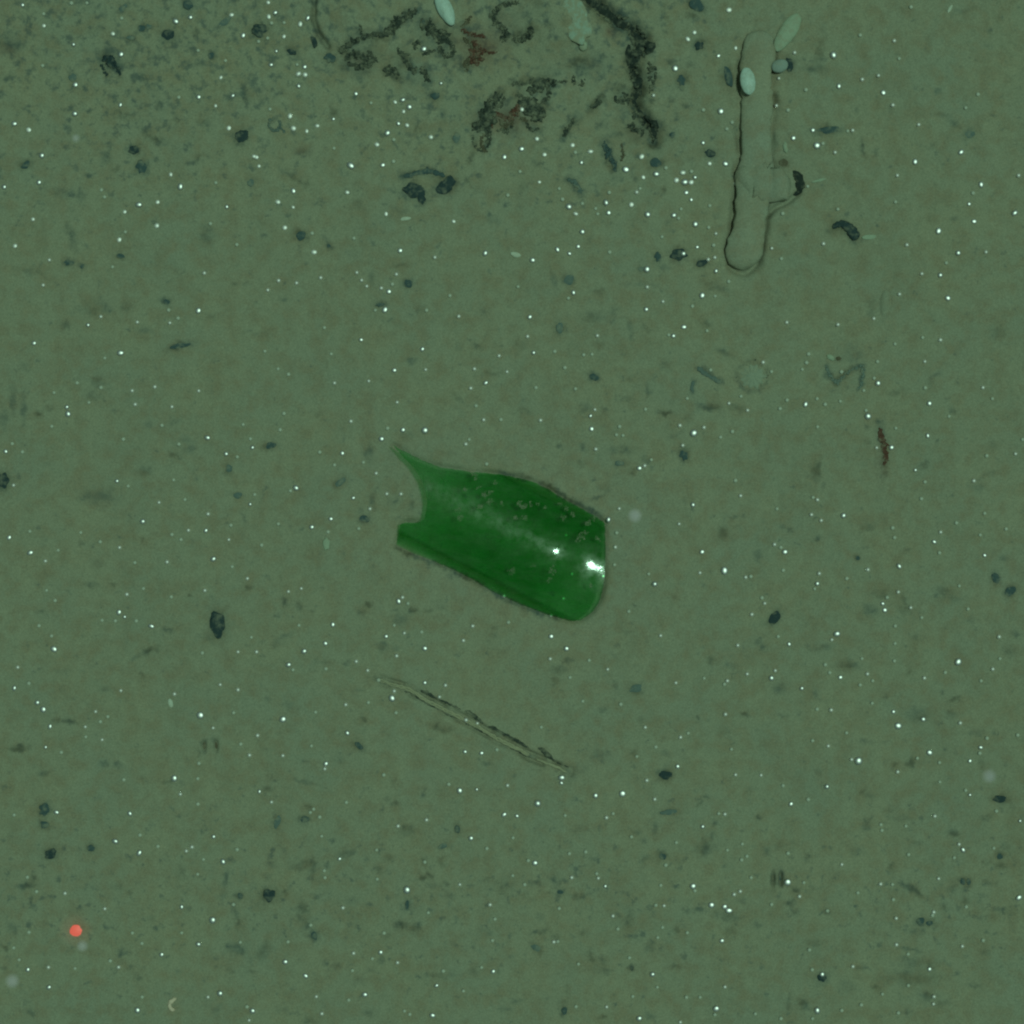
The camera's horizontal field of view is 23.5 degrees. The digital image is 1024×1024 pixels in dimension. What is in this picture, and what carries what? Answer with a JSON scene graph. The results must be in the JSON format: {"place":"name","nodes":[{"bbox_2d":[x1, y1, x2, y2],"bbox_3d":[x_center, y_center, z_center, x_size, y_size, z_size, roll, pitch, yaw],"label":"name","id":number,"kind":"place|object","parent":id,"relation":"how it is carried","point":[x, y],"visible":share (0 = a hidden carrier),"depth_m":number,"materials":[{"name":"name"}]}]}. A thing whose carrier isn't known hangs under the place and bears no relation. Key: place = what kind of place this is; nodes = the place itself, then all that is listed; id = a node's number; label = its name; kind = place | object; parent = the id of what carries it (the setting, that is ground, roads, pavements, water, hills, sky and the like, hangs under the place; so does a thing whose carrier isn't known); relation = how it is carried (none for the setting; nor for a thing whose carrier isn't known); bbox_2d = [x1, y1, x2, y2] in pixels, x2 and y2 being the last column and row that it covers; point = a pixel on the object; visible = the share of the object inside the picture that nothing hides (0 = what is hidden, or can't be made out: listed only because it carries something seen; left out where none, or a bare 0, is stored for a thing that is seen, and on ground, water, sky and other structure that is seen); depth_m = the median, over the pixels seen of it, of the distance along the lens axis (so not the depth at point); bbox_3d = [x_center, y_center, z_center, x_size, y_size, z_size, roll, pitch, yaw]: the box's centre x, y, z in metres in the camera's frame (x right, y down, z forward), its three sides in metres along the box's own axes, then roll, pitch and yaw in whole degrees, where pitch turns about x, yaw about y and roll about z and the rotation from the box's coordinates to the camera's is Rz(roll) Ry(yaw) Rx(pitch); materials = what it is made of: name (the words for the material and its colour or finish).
{"place":"outdoors","nodes":[
{"label":"outdoors","id":0,"kind":"place"},
{"bbox_2d":[407,474,599,586],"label":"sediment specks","id":1,"kind":"object","parent":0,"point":[521,506],"visible":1,"depth_m":1.19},
{"bbox_2d":[0,0,1023,1023],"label":"sea bed","id":2,"kind":"object","parent":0,"point":[432,555],"visible":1,"depth_m":1.20,"materials":[{"name":"sand"}]},
{"bbox_2d":[0,472,8,488],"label":"dark pebble","id":3,"kind":"object","parent":2,"relation":"on","point":[4,480],"visible":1,"depth_m":1.20,"materials":[{"name":"black stone"}]},
{"bbox_2d":[21,161,29,168],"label":"dark pebble","id":4,"kind":"object","parent":2,"relation":"on","point":[25,164],"visible":1,"depth_m":1.20,"materials":[{"name":"stone"}]},
{"bbox_2d":[39,803,49,815],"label":"dark pebble","id":5,"kind":"object","parent":2,"relation":"on","point":[44,809],"visible":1,"depth_m":1.20,"materials":[{"name":"stone"}]},
{"bbox_2d":[41,821,48,827],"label":"dark pebble","id":6,"kind":"object","parent":2,"relation":"on","point":[44,824],"visible":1,"depth_m":1.20,"materials":[{"name":"stone"}]},
{"bbox_2d":[45,848,55,858],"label":"dark pebble","id":7,"kind":"object","parent":2,"relation":"on","point":[50,854],"visible":1,"depth_m":1.20,"materials":[{"name":"black stone"}]},
{"bbox_2d":[70,925,81,935],"bbox_3d":[-0.213,0.204,1.200,0.006,0.001,0.006,0,90,0],"label":"laser dot","id":8,"kind":"object","parent":2,"relation":"on","point":[75,930],"visible":1,"depth_m":1.20,"materials":[{"name":"red"}]},
{"bbox_2d":[100,55,120,76],"bbox_3d":[-0.196,-0.218,1.202,0.011,0.002,0.011,0,90,0],"label":"clawed fragment","id":9,"kind":"object","parent":2,"relation":"on","point":[110,61],"visible":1,"depth_m":1.20,"materials":[{"name":"black stone"}]},
{"bbox_2d":[128,146,138,154],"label":"dark pebble","id":10,"kind":"object","parent":2,"relation":"on","point":[133,150],"visible":1,"depth_m":1.20,"materials":[{"name":"black stone"}]},
{"bbox_2d":[135,160,146,173],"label":"dark pebble","id":11,"kind":"object","parent":2,"relation":"on","point":[141,165],"visible":1,"depth_m":1.20,"materials":[{"name":"stone"}]},
{"bbox_2d":[161,30,173,39],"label":"dark pebble","id":12,"kind":"object","parent":2,"relation":"on","point":[167,34],"visible":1,"depth_m":1.20,"materials":[{"name":"black stone"}]},
{"bbox_2d":[168,997,176,1011],"bbox_3d":[-0.166,0.240,1.201,0.004,0.002,0.007,0,90,0],"label":"pale curl","id":13,"kind":"object","parent":2,"relation":"on","point":[170,1003],"visible":1,"depth_m":1.20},
{"bbox_2d":[170,343,190,348],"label":"dark pebble","id":14,"kind":"object","parent":2,"relation":"on","point":[178,345],"visible":1,"depth_m":1.20,"materials":[{"name":"stone"}]},
{"bbox_2d":[183,0,192,9],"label":"dark pebble","id":15,"kind":"object","parent":2,"relation":"on","point":[187,4],"visible":1,"depth_m":1.20,"materials":[{"name":"stone"}]},
{"bbox_2d":[209,611,224,638],"bbox_3d":[-0.144,0.055,1.200,0.008,0.003,0.014,-5,90,0],"label":"dark pebble","id":16,"kind":"object","parent":2,"relation":"on","point":[217,623],"visible":1,"depth_m":1.20,"materials":[{"name":"black stone"}]},
{"bbox_2d":[218,16,230,25],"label":"dark pebble","id":17,"kind":"object","parent":2,"relation":"on","point":[224,21],"visible":1,"depth_m":1.20,"materials":[{"name":"grey stone"}]},
{"bbox_2d":[235,130,247,142],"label":"dark pebble","id":18,"kind":"object","parent":2,"relation":"on","point":[241,135],"visible":1,"depth_m":1.20,"materials":[{"name":"black stone"}]},
{"bbox_2d":[251,24,267,37],"bbox_3d":[-0.123,-0.235,1.199,0.008,0.002,0.007,-10,90,0],"label":"dark pebble","id":19,"kind":"object","parent":2,"relation":"on","point":[258,30],"visible":1,"depth_m":1.20,"materials":[{"name":"black stone"}]},
{"bbox_2d":[263,889,274,902],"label":"dark pebble","id":20,"kind":"object","parent":2,"relation":"on","point":[268,895],"visible":1,"depth_m":1.20,"materials":[{"name":"black stone"}]},
{"bbox_2d":[266,442,275,448],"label":"dark pebble","id":21,"kind":"object","parent":2,"relation":"on","point":[269,445],"visible":1,"depth_m":1.20,"materials":[{"name":"stone"}]},
{"bbox_2d":[267,116,284,132],"bbox_3d":[-0.115,-0.189,1.199,0.009,0.001,0.009,0,90,0],"label":"dark ring","id":22,"kind":"object","parent":2,"relation":"on","point":[279,127],"visible":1,"depth_m":1.20,"materials":[{"name":"grey stone"}]},
{"bbox_2d":[274,815,280,828],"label":"dark pebble","id":23,"kind":"object","parent":2,"relation":"on","point":[277,820],"visible":1,"depth_m":1.20,"materials":[{"name":"grey stone"}]},
{"bbox_2d":[296,231,305,240],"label":"dark pebble","id":24,"kind":"object","parent":2,"relation":"on","point":[300,235],"visible":1,"depth_m":1.20,"materials":[{"name":"stone"}]},
{"bbox_2d":[300,816,309,821],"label":"dark pebble","id":25,"kind":"object","parent":2,"relation":"on","point":[304,819],"visible":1,"depth_m":1.20,"materials":[{"name":"stone"}]},
{"bbox_2d":[310,36,317,47],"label":"pebble","id":26,"kind":"object","parent":2,"relation":"on","point":[314,41],"visible":1,"depth_m":1.20,"materials":[{"name":"black stone"}]},
{"bbox_2d":[322,537,329,550],"bbox_3d":[-0.091,0.015,1.199,0.004,0.001,0.007,0,90,0],"label":"pale flake","id":27,"kind":"object","parent":2,"relation":"on","point":[326,542],"visible":1,"depth_m":1.20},
{"bbox_2d":[323,53,335,62],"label":"dark pebble","id":28,"kind":"object","parent":2,"relation":"on","point":[329,57],"visible":1,"depth_m":1.20,"materials":[{"name":"stone"}]},
{"bbox_2d":[335,477,345,486],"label":"dark pebble","id":29,"kind":"object","parent":2,"relation":"on","point":[340,482],"visible":1,"depth_m":1.20,"materials":[{"name":"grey stone"}]},
{"bbox_2d":[359,515,369,521],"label":"dark pebble","id":30,"kind":"object","parent":2,"relation":"on","point":[363,518],"visible":1,"depth_m":1.20,"materials":[{"name":"stone"}]},
{"bbox_2d":[338,7,417,70],"bbox_3d":[-0.065,-0.234,1.200,0.019,0.003,0.044,42,90,0],"label":"debris clump","id":31,"kind":"object","parent":2,"relation":"on","point":[396,23],"visible":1,"depth_m":1.20,"materials":[{"name":"plant"}]},
{"bbox_2d":[382,47,430,81],"bbox_3d":[-0.050,-0.215,1.200,0.024,0.002,0.016,28,90,0],"label":"debris clump","id":32,"kind":"object","parent":2,"relation":"on","point":[393,70],"visible":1,"depth_m":1.20,"materials":[{"name":"plant"}]},
{"bbox_2d":[403,886,410,893],"bbox_3d":[-0.051,0.184,1.199,0.004,0.002,0.004,-5,90,0],"label":"snow speck","id":33,"kind":"object","parent":2,"relation":"on","point":[406,889],"visible":1,"depth_m":1.20,"materials":[{"name":"white"}]},
{"bbox_2d":[404,280,412,287],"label":"dark pebble","id":34,"kind":"object","parent":2,"relation":"on","point":[408,283],"visible":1,"depth_m":1.20,"materials":[{"name":"stone"}]},
{"bbox_2d":[402,182,424,197],"bbox_3d":[-0.048,-0.156,1.198,0.012,0.002,0.008,25,90,0],"label":"dark pebble","id":35,"kind":"object","parent":2,"relation":"on","point":[412,190],"visible":1,"depth_m":1.20,"materials":[{"name":"black stone"}]},
{"bbox_2d":[417,196,425,204],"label":"dark pebble","id":36,"kind":"object","parent":2,"relation":"on","point":[421,200],"visible":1,"depth_m":1.20,"materials":[{"name":"black stone"}]},
{"bbox_2d":[403,167,444,177],"bbox_3d":[-0.043,-0.166,1.199,0.021,0.002,0.006,0,90,0],"label":"dark arc","id":37,"kind":"object","parent":2,"relation":"on","point":[427,170],"visible":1,"depth_m":1.20,"materials":[{"name":"stone"}]},
{"bbox_2d":[404,691,454,717],"bbox_3d":[-0.040,0.094,1.201,0.029,0.003,0.002,30,90,0],"label":"dark streak","id":38,"kind":"object","parent":2,"relation":"on","point":[428,704],"visible":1,"depth_m":1.20,"materials":[{"name":"green"}]},
{"bbox_2d":[412,17,456,58],"bbox_3d":[-0.038,-0.231,1.200,0.022,0.002,0.020,0,90,0],"label":"debris clump","id":39,"kind":"object","parent":2,"relation":"on","point":[432,30],"visible":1,"depth_m":1.20,"materials":[{"name":"plant"}]},
{"bbox_2d":[430,93,439,99],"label":"dark pebble","id":40,"kind":"object","parent":2,"relation":"on","point":[434,96],"visible":1,"depth_m":1.20,"materials":[{"name":"stone"}]},
{"bbox_2d":[421,690,460,709],"bbox_3d":[-0.035,0.091,1.199,0.020,0.001,0.010,0,90,0],"label":"dark streak","id":41,"kind":"object","parent":2,"relation":"on","point":[426,692],"visible":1,"depth_m":1.20,"materials":[{"name":"green"}]},
{"bbox_2d":[434,0,454,25],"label":"white shell","id":42,"kind":"object","parent":2,"relation":"on","point":[445,9],"visible":1,"depth_m":1.20},
{"bbox_2d":[435,175,455,193],"bbox_3d":[-0.033,-0.159,1.199,0.012,0.003,0.008,-35,90,0],"label":"dark pebble","id":43,"kind":"object","parent":2,"relation":"on","point":[446,185],"visible":1,"depth_m":1.20,"materials":[{"name":"black stone"}]},
{"bbox_2d":[452,133,459,142],"bbox_3d":[-0.027,-0.182,1.199,0.004,0.001,0.005,0,90,0],"label":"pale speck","id":44,"kind":"object","parent":2,"relation":"on","point":[456,138],"visible":1,"depth_m":1.20,"materials":[{"name":"grey stone"}]},
{"bbox_2d":[380,679,566,772],"bbox_3d":[-0.019,0.104,1.200,0.103,0.004,0.004,27,90,0],"label":"twig","id":45,"kind":"object","parent":2,"relation":"on","point":[479,727],"visible":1,"depth_m":1.20,"materials":[{"name":"wood"}]},
{"bbox_2d":[465,710,482,723],"bbox_3d":[-0.019,0.100,1.200,0.009,0.001,0.007,0,90,0],"label":"dark streak","id":46,"kind":"object","parent":2,"relation":"on","point":[475,716],"visible":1,"depth_m":1.20,"materials":[{"name":"green"}]},
{"bbox_2d":[460,16,496,71],"bbox_3d":[-0.021,-0.228,1.200,0.019,0.002,0.023,-35,90,0],"label":"debris clump","id":47,"kind":"object","parent":2,"relation":"on","point":[474,57],"visible":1,"depth_m":1.20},
{"bbox_2d":[465,723,528,756],"bbox_3d":[-0.007,0.111,1.201,0.036,0.004,0.002,28,90,0],"label":"dark streak","id":48,"kind":"object","parent":2,"relation":"on","point":[498,739],"visible":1,"depth_m":1.20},
{"bbox_2d":[488,725,528,747],"bbox_3d":[-0.002,0.110,1.199,0.020,0.002,0.011,0,90,0],"label":"dark streak","id":49,"kind":"object","parent":2,"relation":"on","point":[518,741],"visible":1,"depth_m":1.20,"materials":[{"name":"green"}]},
{"bbox_2d":[489,0,534,42],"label":"debris clump","id":50,"kind":"object","parent":2,"relation":"on","point":[502,27],"visible":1,"depth_m":1.20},
{"bbox_2d":[10,1,1023,1023],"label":"pale speck dust","id":51,"kind":"object","parent":2,"relation":"on","point":[571,574],"visible":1,"depth_m":1.20,"materials":[{"name":"white"}]},
{"bbox_2d":[471,75,584,152],"bbox_3d":[0.007,-0.198,1.199,0.063,0.002,0.027,-23,90,0],"label":"debris clump","id":52,"kind":"object","parent":2,"relation":"on","point":[535,110],"visible":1,"depth_m":1.20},
{"bbox_2d":[531,944,540,951],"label":"dark pebble","id":53,"kind":"object","parent":2,"relation":"on","point":[535,947],"visible":1,"depth_m":1.20,"materials":[{"name":"green stone"}]},
{"bbox_2d":[538,747,567,766],"bbox_3d":[0.020,0.120,1.200,0.016,0.003,0.010,0,90,0],"label":"dark streak","id":54,"kind":"object","parent":2,"relation":"on","point":[547,754],"visible":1,"depth_m":1.20,"materials":[{"name":"green"}]},
{"bbox_2d":[556,323,562,333],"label":"dark pebble","id":55,"kind":"object","parent":2,"relation":"on","point":[559,328],"visible":1,"depth_m":1.20,"materials":[{"name":"green stone"}]},
{"bbox_2d":[564,275,573,284],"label":"dark pebble","id":56,"kind":"object","parent":2,"relation":"on","point":[568,279],"visible":1,"depth_m":1.20,"materials":[{"name":"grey stone"}]},
{"bbox_2d":[562,117,575,136],"bbox_3d":[0.028,-0.188,1.199,0.007,0.001,0.010,0,90,0],"label":"weed scrap","id":57,"kind":"object","parent":2,"relation":"on","point":[566,130],"visible":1,"depth_m":1.20,"materials":[{"name":"plant"}]},
{"bbox_2d":[567,177,583,192],"bbox_3d":[0.031,-0.159,1.198,0.008,0.001,0.008,0,90,0],"label":"weed scrap","id":58,"kind":"object","parent":2,"relation":"on","point":[575,184],"visible":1,"depth_m":1.20,"materials":[{"name":"green plant"}]},
{"bbox_2d":[562,0,591,44],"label":"pale lump","id":59,"kind":"object","parent":2,"relation":"on","point":[580,29],"visible":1,"depth_m":1.19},
{"bbox_2d":[579,41,586,50],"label":"pale pebble","id":60,"kind":"object","parent":2,"relation":"on","point":[583,47],"visible":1,"depth_m":1.20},
{"bbox_2d":[589,373,598,380],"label":"dark pebble","id":61,"kind":"object","parent":2,"relation":"on","point":[594,377],"visible":1,"depth_m":1.20,"materials":[{"name":"stone"}]},
{"bbox_2d":[590,98,601,108],"bbox_3d":[0.041,-0.200,1.200,0.006,0.001,0.005,0,90,0],"label":"weed scrap","id":62,"kind":"object","parent":2,"relation":"on","point":[596,103],"visible":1,"depth_m":1.20,"materials":[{"name":"plant"}]},
{"bbox_2d":[601,140,617,171],"bbox_3d":[0.048,-0.174,1.200,0.008,0.001,0.016,0,90,0],"label":"weed scrap","id":63,"kind":"object","parent":2,"relation":"on","point":[608,151],"visible":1,"depth_m":1.20,"materials":[{"name":"plant"}]},
{"bbox_2d":[586,0,658,143],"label":"black weed strand","id":64,"kind":"object","parent":2,"relation":"on","point":[639,41],"visible":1,"depth_m":1.20},
{"bbox_2d":[629,684,641,691],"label":"dark pebble","id":65,"kind":"object","parent":2,"relation":"on","point":[635,688],"visible":1,"depth_m":1.20,"materials":[{"name":"green stone"}]},
{"bbox_2d":[650,158,660,166],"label":"dark pebble","id":66,"kind":"object","parent":2,"relation":"on","point":[655,162],"visible":1,"depth_m":1.20,"materials":[{"name":"stone"}]},
{"bbox_2d":[654,252,660,261],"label":"dark pebble","id":67,"kind":"object","parent":2,"relation":"on","point":[657,255],"visible":1,"depth_m":1.20,"materials":[{"name":"stone"}]},
{"bbox_2d":[659,771,671,779],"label":"dark pebble","id":68,"kind":"object","parent":2,"relation":"on","point":[665,775],"visible":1,"depth_m":1.20,"materials":[{"name":"black stone"}]},
{"bbox_2d":[660,809,676,814],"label":"dark pebble","id":69,"kind":"object","parent":2,"relation":"on","point":[668,811],"visible":1,"depth_m":1.20,"materials":[{"name":"green stone"}]},
{"bbox_2d":[669,249,687,260],"bbox_3d":[0.081,-0.126,1.200,0.009,0.002,0.006,0,90,0],"label":"dark pebble","id":70,"kind":"object","parent":2,"relation":"on","point":[676,254],"visible":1,"depth_m":1.20,"materials":[{"name":"black stone"}]},
{"bbox_2d":[677,75,684,85],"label":"dark pebble","id":71,"kind":"object","parent":2,"relation":"on","point":[681,79],"visible":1,"depth_m":1.20,"materials":[{"name":"stone"}]},
{"bbox_2d":[679,450,687,460],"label":"dark pebble","id":72,"kind":"object","parent":2,"relation":"on","point":[683,455],"visible":1,"depth_m":1.20,"materials":[{"name":"stone"}]},
{"bbox_2d":[690,429,697,436],"bbox_3d":[0.089,-0.038,1.198,0.004,0.002,0.004,38,90,0],"label":"snow speck","id":73,"kind":"object","parent":2,"relation":"on","point":[693,432],"visible":1,"depth_m":1.20,"materials":[{"name":"white"}]},
{"bbox_2d":[689,0,703,11],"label":"dark pebble","id":74,"kind":"object","parent":2,"relation":"on","point":[696,5],"visible":1,"depth_m":1.20,"materials":[{"name":"stone"}]},
{"bbox_2d":[695,41,703,49],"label":"dark pebble","id":75,"kind":"object","parent":2,"relation":"on","point":[698,45],"visible":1,"depth_m":1.20,"materials":[{"name":"black stone"}]},
{"bbox_2d":[696,260,707,266],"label":"dark pebble","id":76,"kind":"object","parent":2,"relation":"on","point":[701,263],"visible":1,"depth_m":1.20,"materials":[{"name":"black stone"}]},
{"bbox_2d":[697,367,720,383],"bbox_3d":[0.096,-0.067,1.198,0.012,0.001,0.009,0,90,0],"label":"dark streak","id":77,"kind":"object","parent":2,"relation":"on","point":[706,374],"visible":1,"depth_m":1.20,"materials":[{"name":"green stone"}]},
{"bbox_2d":[705,149,715,157],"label":"dark pebble","id":78,"kind":"object","parent":2,"relation":"on","point":[709,153],"visible":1,"depth_m":1.20,"materials":[{"name":"black stone"}]},
{"bbox_2d":[721,566,727,574],"bbox_3d":[0.104,0.029,1.201,0.004,0.002,0.004,-4,90,0],"label":"snow speck","id":79,"kind":"object","parent":2,"relation":"on","point":[724,570],"visible":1,"depth_m":1.20,"materials":[{"name":"white"}]},
{"bbox_2d":[724,66,732,86],"bbox_3d":[0.105,-0.213,1.200,0.004,0.002,0.011,-12,90,0],"label":"dark pebble","id":80,"kind":"object","parent":2,"relation":"on","point":[728,76],"visible":1,"depth_m":1.20,"materials":[{"name":"stone"}]},
{"bbox_2d":[736,359,768,390],"bbox_3d":[0.117,-0.066,1.199,0.018,0.003,0.018,0,90,0],"label":"scalloped disc","id":81,"kind":"object","parent":2,"relation":"on","point":[754,376],"visible":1,"depth_m":1.20,"materials":[{"name":"green"}]},
{"bbox_2d":[725,30,790,270],"bbox_3d":[0.122,-0.176,1.199,0.030,0.008,0.118,4,90,0],"label":"mud tube","id":82,"kind":"object","parent":2,"relation":"on","point":[761,182],"visible":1,"depth_m":1.20,"materials":[{"name":"soil"}]},
{"bbox_2d":[740,68,755,94],"bbox_3d":[0.115,-0.209,1.194,0.008,0.003,0.014,-8,90,0],"label":"white shell","id":83,"kind":"object","parent":82,"relation":"on","point":[747,81],"visible":1,"depth_m":1.19},
{"bbox_2d":[771,59,787,72],"bbox_3d":[0.131,-0.217,1.197,0.008,0.004,0.007,-20,90,0],"label":"bluish pebble","id":84,"kind":"object","parent":82,"relation":"on","point":[780,66],"visible":1,"depth_m":1.20,"materials":[{"name":"stone"}]},
{"bbox_2d":[769,611,780,623],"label":"dark pebble","id":85,"kind":"object","parent":2,"relation":"on","point":[774,617],"visible":1,"depth_m":1.20,"materials":[{"name":"black stone"}]},
{"bbox_2d":[779,159,787,166],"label":"dark pebble","id":86,"kind":"object","parent":2,"relation":"on","point":[783,162],"visible":1,"depth_m":1.20,"materials":[{"name":"stone"}]},
{"bbox_2d":[774,13,801,51],"bbox_3d":[0.134,-0.234,1.199,0.009,0.003,0.022,32,90,0],"label":"pale green shell","id":87,"kind":"object","parent":2,"relation":"on","point":[787,31],"visible":1,"depth_m":1.20},
{"bbox_2d":[786,58,792,71],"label":"dark pebble","id":88,"kind":"object","parent":2,"relation":"on","point":[790,65],"visible":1,"depth_m":1.20,"materials":[{"name":"black stone"}]},
{"bbox_2d":[793,170,804,195],"bbox_3d":[0.140,-0.161,1.201,0.006,0.004,0.012,0,90,0],"label":"dark arc","id":89,"kind":"object","parent":2,"relation":"on","point":[799,182],"visible":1,"depth_m":1.20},
{"bbox_2d":[817,974,826,981],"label":"dark pebble","id":90,"kind":"object","parent":2,"relation":"on","point":[821,978],"visible":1,"depth_m":1.20,"materials":[{"name":"black stone"}]},
{"bbox_2d":[817,126,838,133],"bbox_3d":[0.154,-0.186,1.200,0.011,0.001,0.004,-3,90,0],"label":"dark pebble","id":91,"kind":"object","parent":2,"relation":"on","point":[828,130],"visible":1,"depth_m":1.20,"materials":[{"name":"stone"}]},
{"bbox_2d":[830,51,836,58],"bbox_3d":[0.157,-0.223,1.199,0.003,0.002,0.004,-20,90,0],"label":"snow speck","id":92,"kind":"object","parent":2,"relation":"on","point":[833,54],"visible":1,"depth_m":1.20,"materials":[{"name":"white"}]},
{"bbox_2d":[825,363,865,391],"bbox_3d":[0.163,-0.066,1.200,0.020,0.002,0.014,0,90,0],"label":"zigzag fragment","id":93,"kind":"object","parent":2,"relation":"on","point":[836,381],"visible":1,"depth_m":1.20,"materials":[{"name":"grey stone"}]},
{"bbox_2d":[832,220,859,240],"bbox_3d":[0.163,-0.138,1.200,0.014,0.003,0.010,0,90,0],"label":"dark arc","id":94,"kind":"object","parent":2,"relation":"on","point":[853,233],"visible":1,"depth_m":1.20,"materials":[{"name":"black stone"}]},
{"bbox_2d":[854,757,862,764],"bbox_3d":[0.169,0.121,1.200,0.004,0.002,0.004,-12,90,0],"label":"snow speck","id":95,"kind":"object","parent":2,"relation":"on","point":[858,761],"visible":1,"depth_m":1.20,"materials":[{"name":"white"}]},
{"bbox_2d":[862,235,875,239],"bbox_3d":[0.174,-0.134,1.200,0.007,0.001,0.002,-5,90,0],"label":"pale flake","id":96,"kind":"object","parent":2,"relation":"on","point":[867,237],"visible":1,"depth_m":1.20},
{"bbox_2d":[878,428,888,466],"bbox_3d":[0.181,-0.032,1.200,0.006,0.001,0.019,0,90,0],"label":"red brown fragment","id":97,"kind":"object","parent":2,"relation":"on","point":[881,439],"visible":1,"depth_m":1.20,"materials":[{"name":"brown"}]},
{"bbox_2d":[916,918,923,924],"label":"dark pebble","id":98,"kind":"object","parent":2,"relation":"on","point":[919,921],"visible":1,"depth_m":1.20,"materials":[{"name":"stone"}]},
{"bbox_2d":[965,131,974,137],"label":"dark pebble","id":99,"kind":"object","parent":2,"relation":"on","point":[969,134],"visible":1,"depth_m":1.20,"materials":[{"name":"green stone"}]},
{"bbox_2d":[991,573,999,583],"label":"dark pebble","id":100,"kind":"object","parent":2,"relation":"on","point":[995,577],"visible":1,"depth_m":1.20,"materials":[{"name":"stone"}]},
{"bbox_2d":[993,795,1005,802],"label":"dark pebble","id":101,"kind":"object","parent":2,"relation":"on","point":[999,799],"visible":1,"depth_m":1.20,"materials":[{"name":"black stone"}]},
{"bbox_2d":[1005,586,1015,595],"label":"dark pebble","id":102,"kind":"object","parent":2,"relation":"on","point":[1009,591],"visible":1,"depth_m":1.20,"materials":[{"name":"stone"}]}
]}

